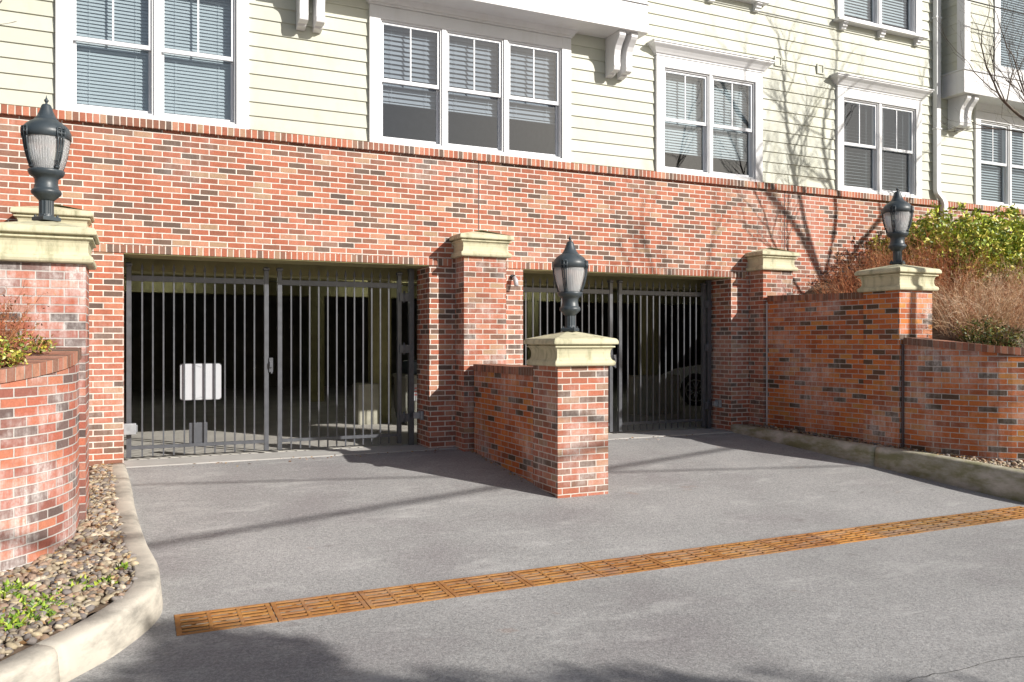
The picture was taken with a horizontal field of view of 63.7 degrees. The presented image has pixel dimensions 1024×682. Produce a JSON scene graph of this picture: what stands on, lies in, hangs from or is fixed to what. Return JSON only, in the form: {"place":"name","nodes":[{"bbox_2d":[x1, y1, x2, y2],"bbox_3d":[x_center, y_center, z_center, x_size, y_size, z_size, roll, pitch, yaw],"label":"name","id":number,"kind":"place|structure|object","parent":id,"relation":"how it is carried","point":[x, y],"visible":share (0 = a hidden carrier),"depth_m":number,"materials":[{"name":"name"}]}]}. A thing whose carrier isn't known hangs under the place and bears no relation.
{"place":"outdoors","nodes":[
{"label":"outdoors","id":0,"kind":"place"},
{"bbox_2d":[0,467,131,660],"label":"pebble bed soil","id":1,"kind":"structure","parent":0,"point":[96,609],"depth_m":4.91,"materials":[{"name":"brown soil"}]},
{"bbox_2d":[0,348,80,571],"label":"retaining wall","id":2,"kind":"structure","parent":1,"relation":"on","point":[39,454],"depth_m":5.78,"materials":[{"name":"brick"}]},
{"bbox_2d":[0,331,36,367],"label":"creeper","id":3,"kind":"object","parent":2,"relation":"on","point":[9,356],"visible":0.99,"depth_m":5.63,"materials":[{"name":"plant"}]},
{"bbox_2d":[0,332,56,355],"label":"creeper","id":4,"kind":"object","parent":2,"relation":"on","point":[42,345],"visible":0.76,"depth_m":6.08,"materials":[{"name":"plant"}]},
{"bbox_2d":[0,221,99,521],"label":"brick pillar","id":5,"kind":"structure","parent":1,"relation":"on","point":[43,258],"depth_m":6.66,"materials":[{"name":"brick"}]},
{"bbox_2d":[20,95,71,221],"bbox_3d":[-3.894,-1.529,6.888,0.373,1.052,0.373,0,0,-23],"label":"post lamp","id":6,"kind":"object","parent":5,"relation":"on","point":[46,135],"visible":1,"depth_m":6.79,"materials":[{"name":"metal"}]},
{"bbox_2d":[0,464,138,659],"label":"river pebbles","id":7,"kind":"object","parent":1,"relation":"on","point":[50,564],"visible":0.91,"depth_m":5.46,"materials":[{"name":"beige stone"}]},
{"bbox_2d":[0,562,127,630],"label":"weeds","id":8,"kind":"object","parent":7,"relation":"on","point":[18,623],"visible":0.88,"depth_m":4.99,"materials":[{"name":"green plant"}]},
{"bbox_2d":[353,383,378,424],"bbox_3d":[-2.515,1.069,14.143,0.350,0.689,0.400,0,0,-25],"label":"concrete block","id":9,"kind":"object","parent":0,"point":[358,403],"depth_m":13.97,"materials":[{"name":"beige concrete"}]},
{"bbox_2d":[392,373,416,424],"bbox_3d":[-1.542,0.987,14.205,0.870,0.854,0.740,0,0,-25],"label":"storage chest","id":10,"kind":"object","parent":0,"point":[404,392],"visible":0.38,"depth_m":13.81,"materials":[{"name":"grey metal"}]},
{"bbox_2d":[414,384,416,400],"bbox_3d":[-1.548,0.860,13.799,0.280,0.280,0.010,0,0,-25],"label":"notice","id":11,"kind":"object","parent":10,"relation":"attached to","point":[415,392],"visible":0.2,"depth_m":13.77,"materials":[{"name":"white paper"}]},
{"bbox_2d":[402,360,416,373],"bbox_3d":[-1.528,0.445,14.212,0.620,0.229,0.520,0,0,-25],"label":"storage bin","id":12,"kind":"object","parent":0,"point":[404,366],"visible":0.22,"depth_m":14.08,"materials":[{"name":"plastic"}]},
{"bbox_2d":[30,433,1023,681],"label":"driveway","id":13,"kind":"structure","parent":0,"point":[902,608],"depth_m":6.38,"materials":[{"name":"grey asphalt"}]},
{"bbox_2d":[0,644,59,681],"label":"curb","id":14,"kind":"structure","parent":13,"relation":"on","point":[37,663],"depth_m":4.22,"materials":[{"name":"concrete"}]},
{"bbox_2d":[36,463,162,681],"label":"curb","id":15,"kind":"structure","parent":13,"relation":"on","point":[115,627],"depth_m":4.97,"materials":[{"name":"concrete"}]},
{"bbox_2d":[124,428,732,467],"bbox_3d":[-0.448,1.656,11.324,9.150,0.488,0.550,0,0,-25],"label":"gate apron","id":16,"kind":"object","parent":13,"relation":"on","point":[246,457],"depth_m":10.34,"materials":[{"name":"concrete"}]},
{"bbox_2d":[407,269,414,444],"bbox_3d":[-1.375,0.214,11.211,0.082,2.395,0.082,0,0,-25],"label":"gate frame post","id":17,"kind":"object","parent":16,"relation":"on","point":[411,356],"visible":1,"depth_m":11.18,"materials":[{"name":"metal"}]},
{"bbox_2d":[276,267,409,449],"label":"driveway gate","id":18,"kind":"structure","parent":17,"relation":"attached to","point":[403,349],"depth_m":10.81,"materials":[{"name":"metal"}]},
{"bbox_2d":[705,280,711,428],"bbox_3d":[3.172,0.214,13.302,0.082,2.395,0.082,0,0,-25],"label":"gate frame post","id":19,"kind":"object","parent":16,"relation":"on","point":[708,354],"visible":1,"depth_m":13.27,"materials":[{"name":"metal"}]},
{"bbox_2d":[616,280,711,431],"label":"driveway gate","id":20,"kind":"structure","parent":19,"relation":"attached to","point":[705,347],"depth_m":12.94,"materials":[{"name":"metal"}]},
{"bbox_2d":[473,364,532,482],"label":"retaining wall","id":21,"kind":"structure","parent":13,"relation":"on","point":[503,415],"depth_m":9.81,"materials":[{"name":"brick"}]},
{"bbox_2d":[0,0,1023,466],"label":"apartment building","id":22,"kind":"structure","parent":13,"relation":"on","point":[464,160],"depth_m":11.75,"materials":[{"name":"brick"}]},
{"bbox_2d":[124,423,136,434],"bbox_3d":[-4.492,1.035,9.689,0.155,0.130,0.080,0,0,-25],"label":"hinge box","id":23,"kind":"object","parent":22,"relation":"attached to","point":[130,428],"visible":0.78,"depth_m":9.65,"materials":[{"name":"white metal"}]},
{"bbox_2d":[55,0,248,128],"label":"window","id":24,"kind":"structure","parent":22,"relation":"in","point":[152,103],"depth_m":9.54,"materials":[{"name":"plastic"}]},
{"bbox_2d":[125,262,272,457],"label":"driveway gate","id":25,"kind":"structure","parent":22,"relation":"attached to","point":[268,364],"depth_m":10.09,"materials":[{"name":"metal"}]},
{"bbox_2d":[189,422,206,442],"bbox_3d":[-3.853,1.127,10.111,0.210,0.255,0.028,0,0,-25],"label":"kick plate","id":26,"kind":"object","parent":25,"relation":"attached to","point":[199,432],"visible":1,"depth_m":10.10,"materials":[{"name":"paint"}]},
{"bbox_2d":[180,363,221,400],"bbox_3d":[-3.822,0.500,10.116,0.486,0.455,0.018,0,0,-25],"label":"gate sign","id":27,"kind":"object","parent":25,"relation":"attached to","point":[189,381],"visible":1,"depth_m":10.10,"materials":[{"name":"metal"}]},
{"bbox_2d":[413,410,423,419],"bbox_3d":[-1.262,1.000,11.070,0.119,0.120,0.130,0,0,-25],"label":"hinge box","id":28,"kind":"object","parent":22,"relation":"attached to","point":[419,414],"visible":1,"depth_m":11.04,"materials":[{"name":"grey metal"}]},
{"bbox_2d":[366,0,577,162],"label":"window","id":29,"kind":"structure","parent":22,"relation":"in","point":[406,16],"depth_m":11.16,"materials":[{"name":"plastic"}]},
{"bbox_2d":[510,274,518,286],"bbox_3d":[0.037,-0.828,11.274,0.078,0.175,0.147,0,0,-25],"label":"security camera","id":30,"kind":"object","parent":22,"relation":"attached to","point":[514,279],"visible":1,"depth_m":11.24,"materials":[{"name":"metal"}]},
{"bbox_2d":[523,277,616,431],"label":"driveway gate","id":31,"kind":"structure","parent":22,"relation":"attached to","point":[588,291],"depth_m":12.37,"materials":[{"name":"metal"}]},
{"bbox_2d":[662,365,700,405],"bbox_3d":[5.655,0.676,17.918,4.515,1.524,1.970,0,0,35],"label":"parked car","id":32,"kind":"object","parent":22,"relation":"on","point":[692,384],"visible":0.13,"depth_m":18.08,"materials":[{"name":"paint"}]},
{"bbox_2d":[647,38,775,181],"bbox_3d":[3.065,-3.498,12.794,2.314,1.935,0.385,0,0,-25],"label":"window","id":33,"kind":"structure","parent":22,"relation":"in","point":[710,65],"depth_m":12.79,"materials":[{"name":"plastic"}]},
{"bbox_2d":[712,400,721,407],"bbox_3d":[3.267,1.000,13.154,0.109,0.120,0.130,0,0,-25],"label":"hinge box","id":34,"kind":"object","parent":22,"relation":"attached to","point":[716,403],"visible":1,"depth_m":13.12,"materials":[{"name":"grey metal"}]},
{"bbox_2d":[707,0,769,12],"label":"window","id":35,"kind":"structure","parent":22,"relation":"in","point":[757,4],"depth_m":13.08,"materials":[{"name":"plastic"}]},
{"bbox_2d":[833,0,928,46],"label":"window","id":36,"kind":"structure","parent":22,"relation":"in","point":[914,31],"depth_m":14.37,"materials":[{"name":"plastic"}]},
{"bbox_2d":[830,72,933,198],"bbox_3d":[6.374,-3.498,14.316,2.305,1.935,0.385,0,0,-25],"label":"window","id":37,"kind":"structure","parent":22,"relation":"in","point":[878,94],"depth_m":14.28,"materials":[{"name":"plastic"}]},
{"bbox_2d":[973,102,1023,208],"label":"window","id":38,"kind":"structure","parent":22,"relation":"in","point":[984,114],"depth_m":15.71,"materials":[{"name":"plastic"}]},
{"bbox_2d":[0,424,1023,644],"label":"leaf litter","id":39,"kind":"object","parent":13,"relation":"on","point":[22,642],"visible":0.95,"depth_m":6.26,"materials":[{"name":"brown plant"}]},
{"bbox_2d":[523,331,618,497],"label":"brick pillar","id":40,"kind":"structure","parent":13,"relation":"on","point":[570,413],"depth_m":8.71,"materials":[{"name":"brick"}]},
{"bbox_2d":[552,236,587,330],"bbox_3d":[0.632,-0.633,8.953,0.373,1.052,0.373,0,0,-25],"label":"post lamp","id":41,"kind":"object","parent":40,"relation":"on","point":[570,266],"visible":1,"depth_m":8.85,"materials":[{"name":"metal"}]},
{"bbox_2d":[730,424,879,465],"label":"curb","id":42,"kind":"structure","parent":13,"relation":"on","point":[863,453],"depth_m":11.43,"materials":[{"name":"grey concrete"}]},
{"bbox_2d":[766,292,862,440],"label":"retaining wall","id":43,"kind":"structure","parent":13,"relation":"on","point":[814,362],"depth_m":11.92,"materials":[{"name":"brick"}]},
{"bbox_2d":[854,264,941,448],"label":"brick pillar","id":44,"kind":"structure","parent":13,"relation":"on","point":[897,303],"depth_m":10.86,"materials":[{"name":"brick"}]},
{"bbox_2d":[881,186,913,263],"bbox_3d":[5.179,-1.559,11.067,0.373,1.052,0.373,0,0,-7],"label":"post lamp","id":45,"kind":"object","parent":44,"relation":"on","point":[897,211],"visible":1,"depth_m":10.97,"materials":[{"name":"metal"}]},
{"bbox_2d":[874,446,1023,502],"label":"curb","id":46,"kind":"structure","parent":13,"relation":"on","point":[996,480],"depth_m":9.77,"materials":[{"name":"grey concrete"}]},
{"bbox_2d":[902,338,1023,461],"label":"retaining wall","id":47,"kind":"structure","parent":13,"relation":"on","point":[962,398],"depth_m":10.06,"materials":[{"name":"brick"}]},
{"bbox_2d":[907,656,1023,681],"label":"pavement crack","id":48,"kind":"object","parent":13,"relation":"on","point":[961,669],"visible":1,"depth_m":4.54,"materials":[{"name":"asphalt"}]},
{"bbox_2d":[629,374,679,414],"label":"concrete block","id":49,"kind":"structure","parent":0,"point":[656,394],"depth_m":15.93,"materials":[{"name":"grey concrete"}]},
{"bbox_2d":[804,278,1023,346],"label":"planted bank","id":50,"kind":"structure","parent":0,"point":[936,334],"depth_m":11.71,"materials":[{"name":"soil"}]},
{"bbox_2d":[804,230,938,293],"bbox_3d":[5.418,-0.899,12.347,1.929,1.585,1.988,0,0,30],"label":"shrub","id":51,"kind":"object","parent":50,"relation":"on","point":[846,286],"visible":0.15,"depth_m":12.46,"materials":[{"name":"brown plant"}]},
{"bbox_2d":[850,219,1019,312],"bbox_3d":[6.495,-1.158,12.745,2.470,1.612,2.478,0,0,-25],"label":"shrub","id":52,"kind":"object","parent":50,"relation":"on","point":[940,276],"visible":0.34,"depth_m":12.46,"materials":[{"name":"brown plant"}]},
{"bbox_2d":[865,201,1023,296],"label":"shrub","id":53,"kind":"object","parent":50,"relation":"on","point":[966,225],"visible":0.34,"depth_m":13.04,"materials":[{"name":"green plant"}]},
{"bbox_2d":[923,247,1023,343],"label":"shrub","id":54,"kind":"object","parent":50,"relation":"on","point":[959,309],"visible":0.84,"depth_m":11.14,"materials":[{"name":"brown plant"}]},
{"bbox_2d":[924,0,1023,132],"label":"bare tree","id":55,"kind":"object","parent":50,"relation":"on","point":[1003,100],"visible":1,"depth_m":11.62,"materials":[{"name":"brown plant"}]},
{"bbox_2d":[939,250,1023,307],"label":"shrub","id":56,"kind":"object","parent":50,"relation":"on","point":[1016,269],"visible":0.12,"depth_m":12.73,"materials":[{"name":"brown plant"}]},
{"bbox_2d":[943,203,1023,295],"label":"shrub","id":57,"kind":"object","parent":50,"relation":"on","point":[1015,245],"visible":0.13,"depth_m":13.36,"materials":[{"name":"green plant"}]},
{"bbox_2d":[949,249,1023,329],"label":"shrub","id":58,"kind":"object","parent":50,"relation":"on","point":[1014,292],"visible":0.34,"depth_m":11.78,"materials":[{"name":"brown plant"}]},
{"bbox_2d":[949,314,1023,346],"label":"shrub","id":59,"kind":"object","parent":50,"relation":"on","point":[985,337],"visible":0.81,"depth_m":10.57,"materials":[{"name":"green plant"}]},
{"bbox_2d":[999,315,1023,347],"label":"shrub","id":60,"kind":"object","parent":50,"relation":"on","point":[1021,329],"visible":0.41,"depth_m":10.56,"materials":[{"name":"plant"}]},
{"bbox_2d":[967,0,1023,14],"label":"overhead cable","id":61,"kind":"object","parent":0,"point":[994,6],"visible":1,"depth_m":14.30,"materials":[{"name":"rubber"}]},
{"label":"ground","id":62,"kind":"structure","parent":0,"visible":0},
{"bbox_2d":[174,508,1021,635],"bbox_3d":[1.736,2.075,7.018,8.660,0.490,0.560,0,0,-25],"label":"drain channel","id":63,"kind":"object","parent":62,"relation":"on","point":[545,577],"visible":0.05,"depth_m":6.50,"materials":[{"name":"orange metal"}]},
{"bbox_2d":[174,603,277,635],"bbox_3d":[-1.865,1.808,5.360,0.604,0.010,0.388,0,1,-25],"label":"drain grate","id":64,"kind":"object","parent":63,"relation":"on","point":[239,610],"visible":1,"depth_m":5.35,"materials":[{"name":"orange metal"}]},
{"bbox_2d":[270,591,369,621],"bbox_3d":[-1.311,1.807,5.615,0.604,0.010,0.388,0,1,-25],"label":"drain grate","id":65,"kind":"object","parent":63,"relation":"on","point":[307,607],"visible":1,"depth_m":5.60,"materials":[{"name":"orange metal"}]},
{"bbox_2d":[357,581,454,608],"bbox_3d":[-0.757,1.807,5.870,0.604,0.010,0.388,0,1,-25],"label":"drain grate","id":66,"kind":"object","parent":63,"relation":"on","point":[397,597],"visible":1,"depth_m":5.86,"materials":[{"name":"orange metal"}]},
{"bbox_2d":[438,572,532,596],"bbox_3d":[-0.203,1.809,6.126,0.604,0.010,0.388,0,1,-25],"label":"drain grate","id":67,"kind":"object","parent":63,"relation":"on","point":[480,590],"visible":1,"depth_m":6.11,"materials":[{"name":"orange metal"}]},
{"bbox_2d":[512,563,603,586],"bbox_3d":[0.351,1.809,6.380,0.604,0.010,0.388,0,1,-25],"label":"drain grate","id":68,"kind":"object","parent":63,"relation":"on","point":[554,580],"visible":1,"depth_m":6.37,"materials":[{"name":"orange metal"}]},
{"bbox_2d":[580,555,669,576],"bbox_3d":[0.906,1.809,6.635,0.604,0.010,0.388,0,1,-25],"label":"drain grate","id":69,"kind":"object","parent":63,"relation":"on","point":[622,561],"visible":1,"depth_m":6.63,"materials":[{"name":"orange metal"}]},
{"bbox_2d":[643,547,729,567],"bbox_3d":[1.459,1.808,6.891,0.604,0.010,0.388,0,1,-25],"label":"drain grate","id":70,"kind":"object","parent":63,"relation":"on","point":[669,555],"visible":1,"depth_m":6.88,"materials":[{"name":"orange metal"}]},
{"bbox_2d":[702,540,786,558],"bbox_3d":[2.014,1.808,7.145,0.604,0.010,0.388,0,1,-25],"label":"drain grate","id":71,"kind":"object","parent":63,"relation":"on","point":[742,552],"visible":1,"depth_m":7.14,"materials":[{"name":"brown metal"}]},
{"bbox_2d":[757,533,838,550],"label":"drain grate","id":72,"kind":"object","parent":63,"relation":"on","point":[801,537],"visible":1,"depth_m":7.39,"materials":[{"name":"brown metal"}]},
{"bbox_2d":[808,527,887,543],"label":"drain grate","id":73,"kind":"object","parent":63,"relation":"on","point":[849,532],"visible":1,"depth_m":7.64,"materials":[{"name":"brown metal"}]},
{"bbox_2d":[856,521,933,536],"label":"drain grate","id":74,"kind":"object","parent":63,"relation":"on","point":[888,530],"visible":1,"depth_m":7.90,"materials":[{"name":"brown metal"}]},
{"bbox_2d":[901,516,976,530],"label":"drain grate","id":75,"kind":"object","parent":63,"relation":"on","point":[939,520],"visible":1,"depth_m":8.15,"materials":[{"name":"brown metal"}]},
{"bbox_2d":[945,511,1016,524],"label":"drain grate","id":76,"kind":"object","parent":63,"relation":"on","point":[980,516],"visible":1,"depth_m":8.41,"materials":[{"name":"brown metal"}]},
{"bbox_2d":[985,506,1023,518],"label":"drain grate","id":77,"kind":"object","parent":63,"relation":"on","point":[1002,511],"visible":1,"depth_m":8.70,"materials":[{"name":"brown metal"}]},
{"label":"pebble bed soil","id":78,"kind":"structure","parent":0,"visible":0},
{"bbox_2d":[747,424,1023,469],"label":"river pebbles","id":79,"kind":"object","parent":78,"relation":"on","point":[1010,462],"visible":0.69,"depth_m":10.32,"materials":[{"name":"grey gravel"}]},
{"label":"planted bank","id":80,"kind":"structure","parent":0,"visible":0},
{"bbox_2d":[0,279,55,348],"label":"shrub","id":81,"kind":"object","parent":80,"relation":"on","point":[2,324],"visible":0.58,"depth_m":6.11,"materials":[{"name":"brown plant"}]}
]}

